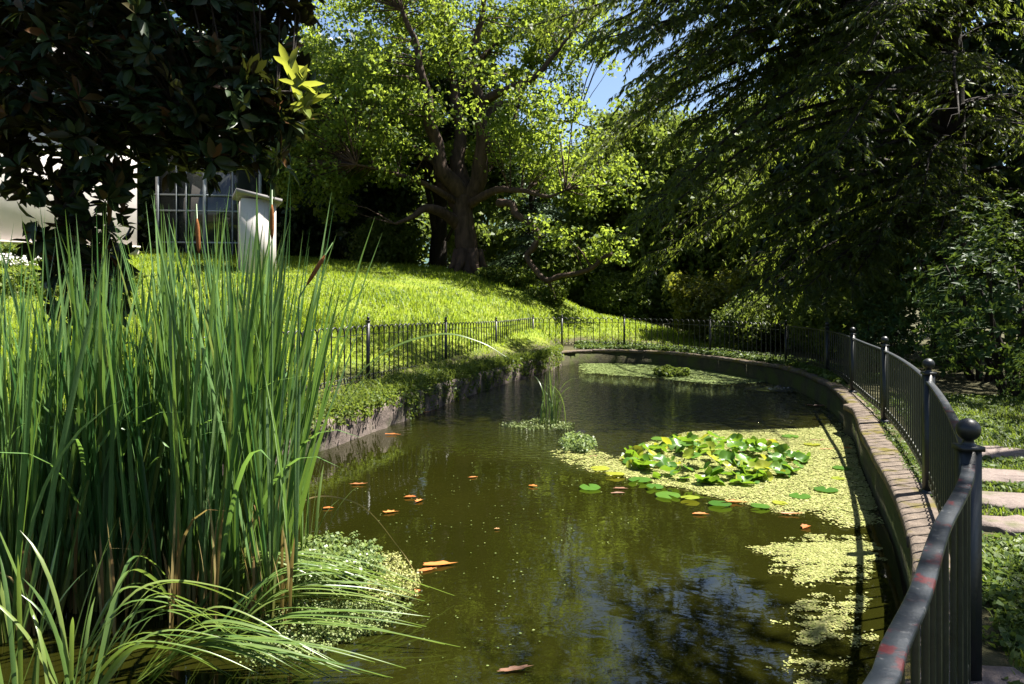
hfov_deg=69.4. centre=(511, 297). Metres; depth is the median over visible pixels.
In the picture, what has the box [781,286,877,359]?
green shrub
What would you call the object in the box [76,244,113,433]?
cattail
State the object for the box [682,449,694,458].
lily pad
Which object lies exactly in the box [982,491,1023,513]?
stepping stone
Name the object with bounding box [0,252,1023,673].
ground
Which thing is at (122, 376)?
cattail
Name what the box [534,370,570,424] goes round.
reed clump
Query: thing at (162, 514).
cattail
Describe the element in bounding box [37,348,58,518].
cattail
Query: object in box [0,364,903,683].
pond water
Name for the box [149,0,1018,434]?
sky
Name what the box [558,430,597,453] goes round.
pond weed
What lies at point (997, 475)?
stepping stone
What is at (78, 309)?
cattail
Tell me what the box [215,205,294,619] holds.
cattail
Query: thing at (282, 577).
dry reed
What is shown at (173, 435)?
cattail
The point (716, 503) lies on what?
lily pad
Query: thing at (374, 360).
arching blade
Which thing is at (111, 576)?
dry reed
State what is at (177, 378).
cattail
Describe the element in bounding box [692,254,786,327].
yellow shrub
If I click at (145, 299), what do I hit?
cattail
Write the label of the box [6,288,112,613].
cattail
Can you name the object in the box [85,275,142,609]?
cattail
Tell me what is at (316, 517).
young reed
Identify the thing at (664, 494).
lily pad
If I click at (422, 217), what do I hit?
leafy tree
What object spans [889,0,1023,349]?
evergreen tree
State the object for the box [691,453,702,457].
lily pad
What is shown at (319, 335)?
cattail
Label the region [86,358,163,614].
cattail
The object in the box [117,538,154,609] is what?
dry reed
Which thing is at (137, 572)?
cattail
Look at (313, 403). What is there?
cattail
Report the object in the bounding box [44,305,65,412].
cattail
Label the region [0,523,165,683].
young reed
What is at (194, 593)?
dry reed
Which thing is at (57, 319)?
cattail
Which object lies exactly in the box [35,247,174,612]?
cattail
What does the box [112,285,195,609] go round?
cattail
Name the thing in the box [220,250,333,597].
cattail
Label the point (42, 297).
cattail
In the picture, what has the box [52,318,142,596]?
cattail
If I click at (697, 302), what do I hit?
yellow shrub
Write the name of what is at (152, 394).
cattail
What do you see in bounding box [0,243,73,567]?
cattail
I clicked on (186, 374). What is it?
cattail
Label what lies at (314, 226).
evergreen tree
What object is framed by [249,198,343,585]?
cattail
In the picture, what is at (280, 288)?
cattail
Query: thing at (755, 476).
lily pad
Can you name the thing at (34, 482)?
cattail
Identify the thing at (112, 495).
cattail
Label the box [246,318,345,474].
cattail
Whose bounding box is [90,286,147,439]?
cattail
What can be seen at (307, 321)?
cattail
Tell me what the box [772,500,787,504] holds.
lily pad
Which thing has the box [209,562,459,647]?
flopped reed
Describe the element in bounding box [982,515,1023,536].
stepping stone
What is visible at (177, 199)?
villa
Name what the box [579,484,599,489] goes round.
lily pad
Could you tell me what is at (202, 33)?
evergreen tree
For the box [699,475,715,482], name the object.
lily pad
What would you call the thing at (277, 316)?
cattail
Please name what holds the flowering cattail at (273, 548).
in the pond water at (664, 590)
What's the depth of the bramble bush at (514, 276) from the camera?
28.13 m
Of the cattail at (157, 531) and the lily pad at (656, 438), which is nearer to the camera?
the cattail at (157, 531)
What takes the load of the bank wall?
on the ground at (960, 382)
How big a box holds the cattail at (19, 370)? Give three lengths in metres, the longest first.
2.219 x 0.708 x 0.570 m
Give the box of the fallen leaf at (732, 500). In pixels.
[726,499,742,501]
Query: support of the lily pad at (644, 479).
on the pond water at (664, 590)
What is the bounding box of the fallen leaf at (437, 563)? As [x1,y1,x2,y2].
[424,561,455,564]
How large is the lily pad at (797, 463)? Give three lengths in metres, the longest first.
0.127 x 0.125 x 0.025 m
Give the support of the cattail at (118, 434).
in the pond water at (664, 590)
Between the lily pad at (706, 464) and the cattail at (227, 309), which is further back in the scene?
the lily pad at (706, 464)
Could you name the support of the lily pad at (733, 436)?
on the duckweed mat at (835, 553)
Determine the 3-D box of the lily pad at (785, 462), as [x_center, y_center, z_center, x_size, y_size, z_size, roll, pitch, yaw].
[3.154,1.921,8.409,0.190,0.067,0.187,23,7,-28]
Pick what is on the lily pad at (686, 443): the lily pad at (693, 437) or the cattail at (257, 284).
the lily pad at (693, 437)
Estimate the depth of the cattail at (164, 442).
4.76 m
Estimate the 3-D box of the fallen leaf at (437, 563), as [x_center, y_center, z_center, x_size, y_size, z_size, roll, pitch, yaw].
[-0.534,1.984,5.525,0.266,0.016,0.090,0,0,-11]
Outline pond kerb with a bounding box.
[560,349,949,683]
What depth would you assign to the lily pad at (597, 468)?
8.62 m
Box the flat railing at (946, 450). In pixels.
[785,322,985,683]
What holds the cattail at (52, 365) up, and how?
in the pond water at (664, 590)
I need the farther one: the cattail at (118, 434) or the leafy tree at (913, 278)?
the leafy tree at (913, 278)
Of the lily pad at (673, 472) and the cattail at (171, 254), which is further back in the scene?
the lily pad at (673, 472)
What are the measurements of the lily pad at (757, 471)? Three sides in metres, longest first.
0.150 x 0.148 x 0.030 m
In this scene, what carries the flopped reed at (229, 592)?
on the pond water at (664, 590)
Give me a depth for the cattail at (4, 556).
4.57 m
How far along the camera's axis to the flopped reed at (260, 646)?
3.89 m
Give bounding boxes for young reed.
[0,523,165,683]
[0,528,86,683]
[306,465,356,554]
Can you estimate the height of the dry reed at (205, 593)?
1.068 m
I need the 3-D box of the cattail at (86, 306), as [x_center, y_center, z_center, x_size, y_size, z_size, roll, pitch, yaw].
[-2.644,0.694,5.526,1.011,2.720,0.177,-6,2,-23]
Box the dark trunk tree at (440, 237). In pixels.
[342,36,533,267]
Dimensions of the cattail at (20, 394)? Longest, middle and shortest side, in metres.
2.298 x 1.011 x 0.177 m
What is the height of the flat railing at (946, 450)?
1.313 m
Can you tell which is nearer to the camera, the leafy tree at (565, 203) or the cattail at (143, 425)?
the cattail at (143, 425)
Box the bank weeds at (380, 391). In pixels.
[0,257,676,476]
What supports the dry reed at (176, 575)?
in the pond water at (664, 590)
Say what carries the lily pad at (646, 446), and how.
on the duckweed mat at (835, 553)
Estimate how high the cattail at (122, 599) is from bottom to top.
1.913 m
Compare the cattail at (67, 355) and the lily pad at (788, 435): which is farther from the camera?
the lily pad at (788, 435)
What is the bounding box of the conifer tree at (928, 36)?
[503,0,1023,366]
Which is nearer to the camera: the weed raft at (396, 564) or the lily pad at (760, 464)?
the weed raft at (396, 564)
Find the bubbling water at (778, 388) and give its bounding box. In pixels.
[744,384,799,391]
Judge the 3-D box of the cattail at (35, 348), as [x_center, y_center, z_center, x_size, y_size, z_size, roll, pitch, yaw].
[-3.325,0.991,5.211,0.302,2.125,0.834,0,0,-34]
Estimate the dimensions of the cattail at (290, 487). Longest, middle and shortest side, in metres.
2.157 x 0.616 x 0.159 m
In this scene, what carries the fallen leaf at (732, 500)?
on the duckweed mat at (835, 553)
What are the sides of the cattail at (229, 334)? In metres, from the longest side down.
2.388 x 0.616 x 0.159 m
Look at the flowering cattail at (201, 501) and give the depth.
4.59 m
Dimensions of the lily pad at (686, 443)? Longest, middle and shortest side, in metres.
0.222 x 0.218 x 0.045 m
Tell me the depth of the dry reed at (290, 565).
4.42 m
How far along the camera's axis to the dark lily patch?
18.84 m
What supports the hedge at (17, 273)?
on the ground at (960, 382)
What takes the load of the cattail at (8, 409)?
in the pond water at (664, 590)
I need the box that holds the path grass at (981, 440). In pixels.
[896,393,1023,674]
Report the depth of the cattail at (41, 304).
4.92 m
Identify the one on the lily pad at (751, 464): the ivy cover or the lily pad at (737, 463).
the lily pad at (737, 463)
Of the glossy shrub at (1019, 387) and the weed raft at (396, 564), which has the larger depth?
the glossy shrub at (1019, 387)
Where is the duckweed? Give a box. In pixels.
[579,363,767,384]
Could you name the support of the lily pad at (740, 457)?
on the lily pad
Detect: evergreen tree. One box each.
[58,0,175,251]
[144,5,325,251]
[262,27,428,261]
[516,144,579,253]
[747,23,928,304]
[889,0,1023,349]
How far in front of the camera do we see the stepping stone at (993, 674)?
3.01 m
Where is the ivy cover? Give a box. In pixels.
[574,340,986,644]
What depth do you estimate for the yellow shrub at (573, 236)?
34.18 m
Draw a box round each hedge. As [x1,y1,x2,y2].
[0,242,41,261]
[0,265,148,296]
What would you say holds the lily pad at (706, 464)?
on the pond water at (664, 590)
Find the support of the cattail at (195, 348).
in the pond water at (664, 590)
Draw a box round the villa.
[0,47,271,257]
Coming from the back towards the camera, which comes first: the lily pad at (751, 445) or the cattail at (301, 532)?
the lily pad at (751, 445)
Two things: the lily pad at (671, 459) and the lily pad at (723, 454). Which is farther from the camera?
the lily pad at (671, 459)
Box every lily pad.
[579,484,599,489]
[591,466,608,470]
[606,472,624,474]
[621,453,632,458]
[622,457,631,465]
[625,450,639,457]
[626,459,635,468]
[628,447,639,457]
[628,477,651,481]
[633,445,643,457]
[634,459,648,464]
[643,444,655,449]
[643,453,655,467]
[643,459,661,464]
[646,484,663,488]
[651,437,667,439]
[652,472,660,478]
[653,454,667,466]
[656,491,679,498]
[659,465,676,471]
[661,437,671,444]
[666,461,676,466]
[667,455,674,461]
[668,438,683,452]
[670,466,680,474]
[680,432,692,440]
[681,441,695,445]
[681,495,699,498]
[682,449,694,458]
[689,434,698,440]
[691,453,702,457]
[695,474,711,479]
[696,443,707,448]
[697,446,710,453]
[697,466,711,482]
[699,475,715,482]
[700,441,714,449]
[700,461,709,469]
[704,465,723,471]
[705,476,719,481]
[707,450,720,461]
[708,431,724,438]
[708,500,731,505]
[709,469,724,475]
[712,449,725,454]
[713,441,724,449]
[713,469,732,474]
[719,450,734,461]
[723,461,732,468]
[727,442,742,446]
[729,478,743,481]
[730,433,742,441]
[731,433,742,442]
[734,452,747,463]
[734,460,745,466]
[737,474,754,483]
[739,443,747,449]
[740,460,756,470]
[741,465,750,473]
[745,471,759,478]
[747,439,756,445]
[749,442,759,449]
[751,503,769,507]
[754,460,770,470]
[756,468,769,478]
[757,443,770,448]
[757,447,767,451]
[760,440,771,447]
[762,471,772,481]
[765,457,773,462]
[771,460,787,473]
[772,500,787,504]
[773,452,785,460]
[774,443,787,455]
[781,434,798,437]
[782,461,798,471]
[785,450,795,456]
[789,493,810,498]
[793,452,809,461]
[793,460,803,467]
[814,486,837,491]
[831,476,844,479]
[833,465,851,469]
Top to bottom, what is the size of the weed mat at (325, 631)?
0.082 m
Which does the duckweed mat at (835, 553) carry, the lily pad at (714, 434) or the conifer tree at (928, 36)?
the lily pad at (714, 434)
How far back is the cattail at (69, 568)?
4.49 m
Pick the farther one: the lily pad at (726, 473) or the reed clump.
the reed clump
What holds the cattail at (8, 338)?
in the pond water at (664, 590)
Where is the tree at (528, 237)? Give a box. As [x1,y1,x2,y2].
[485,120,588,285]
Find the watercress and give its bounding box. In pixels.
[293,530,387,596]
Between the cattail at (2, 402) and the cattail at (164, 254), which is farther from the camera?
the cattail at (164, 254)
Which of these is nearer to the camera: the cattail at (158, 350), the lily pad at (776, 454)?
the cattail at (158, 350)
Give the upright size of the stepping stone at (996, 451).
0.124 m
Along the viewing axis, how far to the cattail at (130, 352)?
5.25 m
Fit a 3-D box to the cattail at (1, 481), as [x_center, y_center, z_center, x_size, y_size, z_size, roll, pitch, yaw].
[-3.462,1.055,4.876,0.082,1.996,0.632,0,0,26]
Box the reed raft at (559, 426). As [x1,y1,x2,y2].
[499,418,574,429]
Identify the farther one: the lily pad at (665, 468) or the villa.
the villa
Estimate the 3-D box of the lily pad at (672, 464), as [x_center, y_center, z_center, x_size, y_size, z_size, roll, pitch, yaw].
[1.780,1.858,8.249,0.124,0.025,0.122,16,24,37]
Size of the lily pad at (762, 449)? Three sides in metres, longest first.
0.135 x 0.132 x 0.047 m
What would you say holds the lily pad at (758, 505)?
on the pond water at (664, 590)
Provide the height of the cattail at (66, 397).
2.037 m
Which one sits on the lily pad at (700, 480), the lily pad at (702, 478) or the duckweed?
the lily pad at (702, 478)
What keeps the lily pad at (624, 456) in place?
on the lily pad
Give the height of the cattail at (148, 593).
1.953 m
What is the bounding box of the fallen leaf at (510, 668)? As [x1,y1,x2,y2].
[499,664,531,670]
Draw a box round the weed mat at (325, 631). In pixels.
[233,593,412,673]
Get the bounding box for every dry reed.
[0,536,65,633]
[17,509,46,634]
[62,501,78,613]
[94,519,138,627]
[108,527,150,636]
[116,496,220,627]
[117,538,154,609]
[136,522,165,605]
[161,526,209,619]
[163,547,202,622]
[198,492,224,630]
[203,514,210,613]
[238,514,260,611]
[245,543,284,622]
[253,497,289,614]
[273,527,294,631]
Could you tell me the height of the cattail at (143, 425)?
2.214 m
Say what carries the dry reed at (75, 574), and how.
on the pond water at (664, 590)
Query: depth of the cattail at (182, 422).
4.87 m
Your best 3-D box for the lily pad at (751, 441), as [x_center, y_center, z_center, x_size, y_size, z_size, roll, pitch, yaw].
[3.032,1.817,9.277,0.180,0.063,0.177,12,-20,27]
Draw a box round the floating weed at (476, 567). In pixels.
[350,455,637,676]
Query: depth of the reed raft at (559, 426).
11.53 m
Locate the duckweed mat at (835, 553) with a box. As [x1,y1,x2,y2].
[548,423,887,683]
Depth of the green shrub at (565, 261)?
32.06 m
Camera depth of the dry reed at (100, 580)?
4.50 m
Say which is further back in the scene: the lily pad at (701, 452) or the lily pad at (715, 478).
the lily pad at (701, 452)
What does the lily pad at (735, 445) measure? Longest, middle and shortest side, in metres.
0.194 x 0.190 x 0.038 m
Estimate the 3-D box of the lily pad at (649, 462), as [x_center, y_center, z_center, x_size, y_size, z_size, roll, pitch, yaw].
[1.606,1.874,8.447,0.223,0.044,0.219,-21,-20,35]
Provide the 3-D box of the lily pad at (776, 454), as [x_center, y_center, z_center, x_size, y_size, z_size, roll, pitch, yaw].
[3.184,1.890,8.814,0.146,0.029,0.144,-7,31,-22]
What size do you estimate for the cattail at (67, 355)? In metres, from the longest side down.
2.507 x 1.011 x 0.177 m
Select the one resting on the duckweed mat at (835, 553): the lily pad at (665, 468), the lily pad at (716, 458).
the lily pad at (716, 458)
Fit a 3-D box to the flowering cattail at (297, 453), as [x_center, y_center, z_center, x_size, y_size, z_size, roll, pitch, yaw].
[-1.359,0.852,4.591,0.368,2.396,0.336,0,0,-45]
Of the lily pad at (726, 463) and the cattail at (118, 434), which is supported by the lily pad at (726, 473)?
the lily pad at (726, 463)
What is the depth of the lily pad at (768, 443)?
9.06 m
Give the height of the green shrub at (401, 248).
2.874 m
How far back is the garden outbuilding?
22.51 m
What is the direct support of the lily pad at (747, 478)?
on the duckweed mat at (835, 553)
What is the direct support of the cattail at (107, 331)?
in the pond water at (664, 590)
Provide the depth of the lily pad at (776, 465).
8.34 m
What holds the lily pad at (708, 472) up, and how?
on the pond water at (664, 590)
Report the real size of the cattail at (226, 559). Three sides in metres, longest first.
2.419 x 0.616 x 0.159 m
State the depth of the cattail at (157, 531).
4.79 m
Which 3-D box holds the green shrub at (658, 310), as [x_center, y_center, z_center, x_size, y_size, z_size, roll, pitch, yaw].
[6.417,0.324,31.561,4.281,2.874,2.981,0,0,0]
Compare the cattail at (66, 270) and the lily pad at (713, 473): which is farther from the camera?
the lily pad at (713, 473)
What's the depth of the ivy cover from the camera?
17.50 m
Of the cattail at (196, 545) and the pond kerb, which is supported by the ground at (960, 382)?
the pond kerb
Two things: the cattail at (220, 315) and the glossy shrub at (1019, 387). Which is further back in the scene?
the glossy shrub at (1019, 387)
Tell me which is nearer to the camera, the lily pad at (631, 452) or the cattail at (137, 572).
the cattail at (137, 572)
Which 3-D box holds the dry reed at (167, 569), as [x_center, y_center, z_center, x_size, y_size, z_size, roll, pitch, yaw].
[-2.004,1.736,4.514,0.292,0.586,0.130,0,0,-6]
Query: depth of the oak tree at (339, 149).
28.46 m
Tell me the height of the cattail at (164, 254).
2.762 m
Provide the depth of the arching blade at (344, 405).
4.60 m
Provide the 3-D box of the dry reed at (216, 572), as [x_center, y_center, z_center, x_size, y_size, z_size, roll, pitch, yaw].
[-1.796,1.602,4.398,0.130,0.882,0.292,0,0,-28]
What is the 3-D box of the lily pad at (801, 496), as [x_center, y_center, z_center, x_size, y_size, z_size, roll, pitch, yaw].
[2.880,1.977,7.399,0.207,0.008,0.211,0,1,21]
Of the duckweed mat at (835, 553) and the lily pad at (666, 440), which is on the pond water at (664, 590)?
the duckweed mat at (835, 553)
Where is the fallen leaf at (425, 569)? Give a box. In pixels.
[419,567,435,570]
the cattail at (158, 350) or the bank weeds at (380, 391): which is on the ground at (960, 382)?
the bank weeds at (380, 391)
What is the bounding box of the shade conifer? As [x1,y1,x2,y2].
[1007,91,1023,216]
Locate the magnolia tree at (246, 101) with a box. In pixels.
[0,0,331,422]
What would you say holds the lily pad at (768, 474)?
on the pond water at (664, 590)
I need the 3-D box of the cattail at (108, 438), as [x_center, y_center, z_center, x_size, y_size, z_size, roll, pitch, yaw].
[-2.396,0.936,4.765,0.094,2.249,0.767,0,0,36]
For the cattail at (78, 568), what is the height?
2.393 m
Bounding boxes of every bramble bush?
[474,264,537,287]
[525,279,568,307]
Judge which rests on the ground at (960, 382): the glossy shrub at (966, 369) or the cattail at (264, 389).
the glossy shrub at (966, 369)
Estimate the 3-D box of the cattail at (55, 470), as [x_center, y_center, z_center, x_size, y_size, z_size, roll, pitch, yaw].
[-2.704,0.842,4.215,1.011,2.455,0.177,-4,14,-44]
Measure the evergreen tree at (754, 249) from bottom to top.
12.939 m
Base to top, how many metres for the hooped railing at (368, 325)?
1.485 m
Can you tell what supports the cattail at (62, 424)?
in the pond water at (664, 590)
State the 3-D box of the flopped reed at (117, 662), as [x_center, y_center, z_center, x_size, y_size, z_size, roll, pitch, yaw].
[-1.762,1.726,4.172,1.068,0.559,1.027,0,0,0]
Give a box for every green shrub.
[344,212,428,265]
[511,235,617,304]
[577,270,652,321]
[632,273,711,331]
[706,290,789,351]
[774,258,924,351]
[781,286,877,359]
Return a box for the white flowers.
[0,253,42,267]
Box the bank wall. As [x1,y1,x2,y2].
[135,352,561,478]
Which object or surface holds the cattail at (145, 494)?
in the pond water at (664, 590)
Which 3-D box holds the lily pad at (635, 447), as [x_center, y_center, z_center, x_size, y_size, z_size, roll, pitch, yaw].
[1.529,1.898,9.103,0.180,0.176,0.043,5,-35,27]
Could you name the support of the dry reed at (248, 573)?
on the pond water at (664, 590)
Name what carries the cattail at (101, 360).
in the pond water at (664, 590)
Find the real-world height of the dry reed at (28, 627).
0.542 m
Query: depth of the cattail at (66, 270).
5.00 m
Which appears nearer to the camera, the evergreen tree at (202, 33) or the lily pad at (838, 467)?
the lily pad at (838, 467)
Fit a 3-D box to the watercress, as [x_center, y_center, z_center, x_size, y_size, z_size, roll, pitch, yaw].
[-1.276,1.898,5.345,0.660,0.269,0.883,0,0,-25]
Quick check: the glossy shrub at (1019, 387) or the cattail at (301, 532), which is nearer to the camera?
the cattail at (301, 532)
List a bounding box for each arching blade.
[285,262,387,594]
[297,310,419,582]
[305,333,505,586]
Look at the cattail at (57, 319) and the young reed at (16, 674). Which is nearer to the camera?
the young reed at (16, 674)
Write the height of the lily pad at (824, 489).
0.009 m
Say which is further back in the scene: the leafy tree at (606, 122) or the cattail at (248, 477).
the leafy tree at (606, 122)
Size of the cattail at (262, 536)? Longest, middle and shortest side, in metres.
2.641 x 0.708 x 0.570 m
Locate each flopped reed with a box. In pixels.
[74,555,279,683]
[134,606,404,683]
[187,551,427,622]
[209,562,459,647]
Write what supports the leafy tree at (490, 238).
on the ground at (960, 382)
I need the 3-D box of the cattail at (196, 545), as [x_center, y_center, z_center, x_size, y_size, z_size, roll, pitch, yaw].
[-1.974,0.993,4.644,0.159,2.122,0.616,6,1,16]
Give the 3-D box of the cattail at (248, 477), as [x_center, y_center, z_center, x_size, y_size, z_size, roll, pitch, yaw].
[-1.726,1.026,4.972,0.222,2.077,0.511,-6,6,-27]
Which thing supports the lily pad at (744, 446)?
on the duckweed mat at (835, 553)
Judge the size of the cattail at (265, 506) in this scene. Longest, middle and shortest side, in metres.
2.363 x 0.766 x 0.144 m
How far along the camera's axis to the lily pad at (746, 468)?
8.20 m
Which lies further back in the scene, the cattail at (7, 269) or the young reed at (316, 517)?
the young reed at (316, 517)
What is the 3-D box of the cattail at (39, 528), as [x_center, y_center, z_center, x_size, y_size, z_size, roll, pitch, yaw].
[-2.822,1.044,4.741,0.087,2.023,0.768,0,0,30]
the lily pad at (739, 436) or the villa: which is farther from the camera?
the villa
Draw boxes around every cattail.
[0,196,107,576]
[0,211,105,596]
[0,218,44,571]
[0,222,39,606]
[0,230,136,643]
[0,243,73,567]
[0,246,77,614]
[0,258,6,355]
[0,258,63,529]
[0,259,31,628]
[0,266,32,525]
[0,275,33,517]
[0,282,69,629]
[0,283,40,613]
[0,292,8,385]
[0,297,71,422]
[0,299,25,578]
[0,304,13,376]
[0,316,31,504]
[1,225,13,304]
[1,284,33,584]
[1,309,51,527]
[3,330,122,621]
[4,254,151,595]
[4,276,101,590]
[5,314,58,583]
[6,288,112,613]
[9,246,77,413]
[10,247,229,606]
[12,234,129,590]
[14,289,53,468]
[18,337,49,593]
[19,211,159,474]
[21,216,70,423]
[28,345,106,574]
[28,380,64,621]
[33,250,224,612]
[34,335,71,493]
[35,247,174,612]
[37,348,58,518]
[38,219,182,392]
[39,203,86,410]
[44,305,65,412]
[45,246,147,630]
[50,271,105,609]
[51,319,156,602]
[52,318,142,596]
[60,209,195,480]
[62,200,228,531]
[67,226,173,409]
[67,327,152,602]
[72,270,101,608]
[73,251,179,534]
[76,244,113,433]
[76,301,196,605]
[79,274,119,457]
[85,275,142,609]
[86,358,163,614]
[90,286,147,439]
[94,199,308,571]
[102,290,163,620]
[105,248,154,616]
[106,301,204,619]
[107,299,165,475]
[112,221,222,552]
[112,258,175,529]
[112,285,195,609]
[119,305,159,607]
[121,328,165,595]
[122,215,228,521]
[123,188,229,438]
[123,209,269,605]
[124,295,234,579]
[136,281,151,591]
[141,258,284,613]
[142,266,229,600]
[142,348,158,530]
[149,348,191,521]
[152,281,177,586]
[154,301,212,619]
[155,214,247,602]
[160,239,192,471]
[161,216,195,339]
[163,381,180,566]
[164,319,240,590]
[165,247,212,615]
[165,256,288,596]
[167,206,271,617]
[173,213,253,600]
[176,274,234,601]
[177,286,277,544]
[180,312,183,496]
[185,227,216,503]
[185,238,256,501]
[186,204,259,584]
[195,204,241,619]
[199,221,325,535]
[201,211,268,618]
[202,261,287,455]
[204,259,259,608]
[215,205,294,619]
[217,221,246,515]
[218,217,290,473]
[219,296,333,554]
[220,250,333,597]
[228,231,360,535]
[230,273,314,531]
[230,322,265,590]
[231,176,289,460]
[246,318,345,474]
[248,235,334,530]
[248,266,328,541]
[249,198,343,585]
[254,242,332,618]
[255,178,289,581]
[257,310,324,557]
[266,190,301,618]
[266,260,292,538]
[273,313,313,590]
[277,208,380,581]
[282,192,372,575]
[303,303,358,485]
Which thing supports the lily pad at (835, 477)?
on the duckweed mat at (835, 553)
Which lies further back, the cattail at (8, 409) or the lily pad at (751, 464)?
the lily pad at (751, 464)
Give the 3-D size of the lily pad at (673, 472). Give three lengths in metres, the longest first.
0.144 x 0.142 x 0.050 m
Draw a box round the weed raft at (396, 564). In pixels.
[357,551,422,606]
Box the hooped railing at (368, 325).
[41,315,787,392]
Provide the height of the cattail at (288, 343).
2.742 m
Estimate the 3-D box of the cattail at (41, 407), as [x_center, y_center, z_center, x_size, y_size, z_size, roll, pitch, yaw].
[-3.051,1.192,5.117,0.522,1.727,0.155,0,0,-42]
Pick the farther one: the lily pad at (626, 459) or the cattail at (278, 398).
the lily pad at (626, 459)
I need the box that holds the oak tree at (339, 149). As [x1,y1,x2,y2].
[252,0,647,299]
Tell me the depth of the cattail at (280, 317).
5.18 m
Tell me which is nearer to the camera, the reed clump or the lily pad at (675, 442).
the lily pad at (675, 442)
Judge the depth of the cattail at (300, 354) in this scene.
5.19 m
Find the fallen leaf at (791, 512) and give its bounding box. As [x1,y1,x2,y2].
[781,512,803,513]
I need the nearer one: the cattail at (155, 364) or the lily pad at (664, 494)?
the cattail at (155, 364)
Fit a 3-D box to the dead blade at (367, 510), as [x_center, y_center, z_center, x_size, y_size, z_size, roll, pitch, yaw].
[-1.169,1.725,5.515,1.372,0.312,0.422,0,0,29]
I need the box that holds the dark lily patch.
[653,364,689,377]
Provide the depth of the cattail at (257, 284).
5.13 m
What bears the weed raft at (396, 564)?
on the pond water at (664, 590)
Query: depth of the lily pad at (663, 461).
8.65 m
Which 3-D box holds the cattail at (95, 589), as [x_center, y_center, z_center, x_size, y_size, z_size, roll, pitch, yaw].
[-2.307,0.864,4.687,1.323,2.383,0.214,0,0,1]
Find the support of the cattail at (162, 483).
in the pond water at (664, 590)
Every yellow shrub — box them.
[535,226,617,307]
[661,269,737,343]
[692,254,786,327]
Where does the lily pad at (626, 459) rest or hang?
on the pond water at (664, 590)
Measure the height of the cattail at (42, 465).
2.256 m
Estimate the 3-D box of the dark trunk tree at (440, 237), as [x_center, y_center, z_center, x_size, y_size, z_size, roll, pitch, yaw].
[-3.345,-6.464,36.472,9.111,12.462,10.262,0,0,44]
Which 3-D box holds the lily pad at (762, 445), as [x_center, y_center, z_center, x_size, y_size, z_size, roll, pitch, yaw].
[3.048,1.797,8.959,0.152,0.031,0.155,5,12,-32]
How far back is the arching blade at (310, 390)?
4.70 m
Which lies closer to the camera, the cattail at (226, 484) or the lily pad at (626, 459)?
the cattail at (226, 484)
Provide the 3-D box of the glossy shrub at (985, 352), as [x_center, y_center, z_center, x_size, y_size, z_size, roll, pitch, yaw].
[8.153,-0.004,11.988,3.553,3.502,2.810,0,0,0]
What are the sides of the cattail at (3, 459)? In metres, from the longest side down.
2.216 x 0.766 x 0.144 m
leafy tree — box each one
[313,163,452,266]
[420,145,548,267]
[540,137,628,313]
[555,84,708,306]
[613,108,771,306]
[708,87,819,280]
[814,76,972,302]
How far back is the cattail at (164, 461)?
4.91 m
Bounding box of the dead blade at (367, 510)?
[299,495,415,573]
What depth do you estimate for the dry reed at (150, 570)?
4.80 m
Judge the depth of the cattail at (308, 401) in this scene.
5.54 m
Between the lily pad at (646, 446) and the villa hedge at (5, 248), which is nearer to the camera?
the lily pad at (646, 446)
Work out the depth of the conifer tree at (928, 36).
15.90 m
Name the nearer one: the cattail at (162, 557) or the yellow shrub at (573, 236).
the cattail at (162, 557)
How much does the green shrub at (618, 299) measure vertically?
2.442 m
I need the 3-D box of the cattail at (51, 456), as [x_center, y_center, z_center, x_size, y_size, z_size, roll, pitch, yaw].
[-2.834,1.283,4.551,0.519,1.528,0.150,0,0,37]
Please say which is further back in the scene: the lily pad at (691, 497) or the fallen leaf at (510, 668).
the lily pad at (691, 497)
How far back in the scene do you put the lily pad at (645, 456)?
8.58 m
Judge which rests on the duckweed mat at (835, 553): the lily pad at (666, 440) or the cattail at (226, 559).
the lily pad at (666, 440)
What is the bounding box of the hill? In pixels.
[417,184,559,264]
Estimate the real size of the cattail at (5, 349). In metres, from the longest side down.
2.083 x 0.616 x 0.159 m
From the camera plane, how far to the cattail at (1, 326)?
5.33 m
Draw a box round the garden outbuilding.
[232,188,281,273]
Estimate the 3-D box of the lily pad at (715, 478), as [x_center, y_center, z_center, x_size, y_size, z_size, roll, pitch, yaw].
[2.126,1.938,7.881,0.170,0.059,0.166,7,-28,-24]
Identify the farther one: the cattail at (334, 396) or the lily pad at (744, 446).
the lily pad at (744, 446)
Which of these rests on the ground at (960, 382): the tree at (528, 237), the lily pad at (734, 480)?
the tree at (528, 237)
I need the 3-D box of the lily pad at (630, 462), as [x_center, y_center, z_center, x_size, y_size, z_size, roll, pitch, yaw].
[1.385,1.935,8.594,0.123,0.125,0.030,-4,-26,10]
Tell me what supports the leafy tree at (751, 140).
on the ground at (960, 382)
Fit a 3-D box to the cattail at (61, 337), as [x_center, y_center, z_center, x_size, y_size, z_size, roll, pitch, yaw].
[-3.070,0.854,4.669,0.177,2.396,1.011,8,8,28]
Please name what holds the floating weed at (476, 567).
on the pond water at (664, 590)
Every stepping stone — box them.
[920,665,1023,683]
[982,446,1023,459]
[982,468,1023,485]
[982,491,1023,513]
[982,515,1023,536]
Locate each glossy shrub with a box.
[830,287,914,372]
[885,187,1023,381]
[907,190,1023,395]
[995,348,1023,408]

